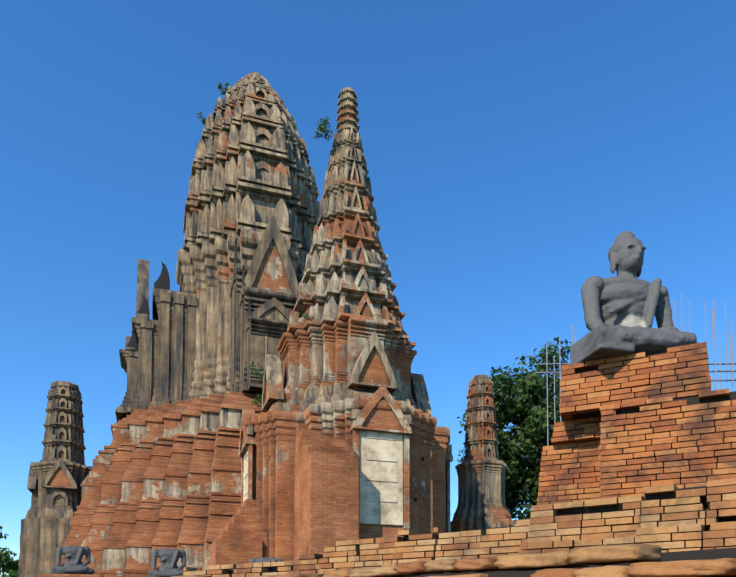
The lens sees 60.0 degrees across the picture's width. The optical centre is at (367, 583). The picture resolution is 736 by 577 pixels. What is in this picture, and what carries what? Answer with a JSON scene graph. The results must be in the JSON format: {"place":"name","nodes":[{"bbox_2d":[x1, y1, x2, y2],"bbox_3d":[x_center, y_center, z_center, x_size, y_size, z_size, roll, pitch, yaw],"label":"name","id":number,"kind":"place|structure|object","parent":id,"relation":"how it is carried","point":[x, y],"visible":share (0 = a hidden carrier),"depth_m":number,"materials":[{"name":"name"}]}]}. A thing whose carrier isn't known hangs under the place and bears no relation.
{"place":"outdoors","nodes":[
{"label":"outdoors","id":0,"kind":"place"},
{"bbox_2d":[0,0,735,575],"label":"sky","id":1,"kind":"structure","parent":0,"point":[508,145],"materials":[{"name":"blue"}]},
{"label":"ground","id":2,"kind":"structure","parent":0,"visible":0},
{"bbox_2d":[0,526,18,576],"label":"tree","id":3,"kind":"object","parent":2,"relation":"on","point":[10,567],"visible":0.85,"depth_m":60.10,"materials":[{"name":"green plant"}]},
{"bbox_2d":[18,381,93,576],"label":"small tower","id":4,"kind":"structure","parent":2,"relation":"on","point":[58,473],"depth_m":34.16,"materials":[{"name":"stone"}]},
{"bbox_2d":[39,573,103,576],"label":"brick wall","id":5,"kind":"structure","parent":2,"relation":"on","point":[66,575],"depth_m":19.29,"materials":[{"name":"brick"}]},
{"bbox_2d":[52,546,94,573],"bbox_3d":[-9.227,-0.744,19.991,1.217,0.938,0.796,1,-3,-25],"label":"headless buddha statue","id":6,"kind":"object","parent":5,"relation":"on","point":[73,563],"visible":0.94,"depth_m":19.91,"materials":[{"name":"stone"}]},
{"bbox_2d":[148,548,185,576],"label":"headless buddha statue","id":7,"kind":"object","parent":5,"relation":"on","point":[168,566],"visible":0.9,"depth_m":18.86,"materials":[{"name":"stone"}]},
{"bbox_2d":[249,557,282,562],"bbox_3d":[-2.834,-0.283,17.828,1.217,0.938,0.796,1,-3,-13],"label":"buddha statue","id":8,"kind":"object","parent":5,"relation":"on","point":[258,560],"visible":0.38,"depth_m":17.83,"materials":[{"name":"stone"}]},
{"bbox_2d":[56,72,319,576],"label":"temple tower","id":9,"kind":"structure","parent":2,"relation":"on","point":[165,472],"depth_m":36.29,"materials":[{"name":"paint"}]},
{"bbox_2d":[196,82,332,407],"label":"weeds","id":10,"kind":"object","parent":9,"relation":"attached to","point":[322,128],"visible":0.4,"depth_m":31.71,"materials":[{"name":"green plant"}]},
{"bbox_2d":[210,399,358,564],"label":"stair pier","id":11,"kind":"structure","parent":2,"relation":"on","point":[326,492],"depth_m":23.56,"materials":[{"name":"brick"}]},
{"bbox_2d":[238,87,452,560],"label":"corner prang","id":12,"kind":"structure","parent":2,"relation":"on","point":[347,353],"depth_m":26.73,"materials":[{"name":"stone"}]},
{"bbox_2d":[171,478,735,576],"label":"brick wall","id":13,"kind":"structure","parent":2,"relation":"on","point":[669,530],"depth_m":5.36,"materials":[{"name":"brick"}]},
{"bbox_2d":[535,291,735,445],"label":"scaffold","id":14,"kind":"object","parent":13,"relation":"on","point":[732,380],"visible":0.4,"depth_m":13.25,"materials":[{"name":"silver metal"}]},
{"bbox_2d":[537,342,735,504],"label":"pedestal","id":15,"kind":"object","parent":13,"relation":"on","point":[633,424],"visible":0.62,"depth_m":7.40,"materials":[{"name":"brick"}]},
{"bbox_2d":[570,231,698,363],"bbox_3d":[3.349,-3.614,7.998,1.551,1.827,1.025,1,-3,-14],"label":"buddha statue","id":16,"kind":"object","parent":15,"relation":"on","point":[627,303],"visible":0.75,"depth_m":7.93,"materials":[{"name":"stone"}]},
{"bbox_2d":[450,374,514,531],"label":"small tower","id":17,"kind":"structure","parent":2,"relation":"on","point":[481,470],"depth_m":35.17,"materials":[{"name":"stone"}]},
{"bbox_2d":[457,337,571,524],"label":"tree","id":18,"kind":"object","parent":2,"relation":"on","point":[523,409],"visible":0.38,"depth_m":45.56,"materials":[{"name":"green plant"}]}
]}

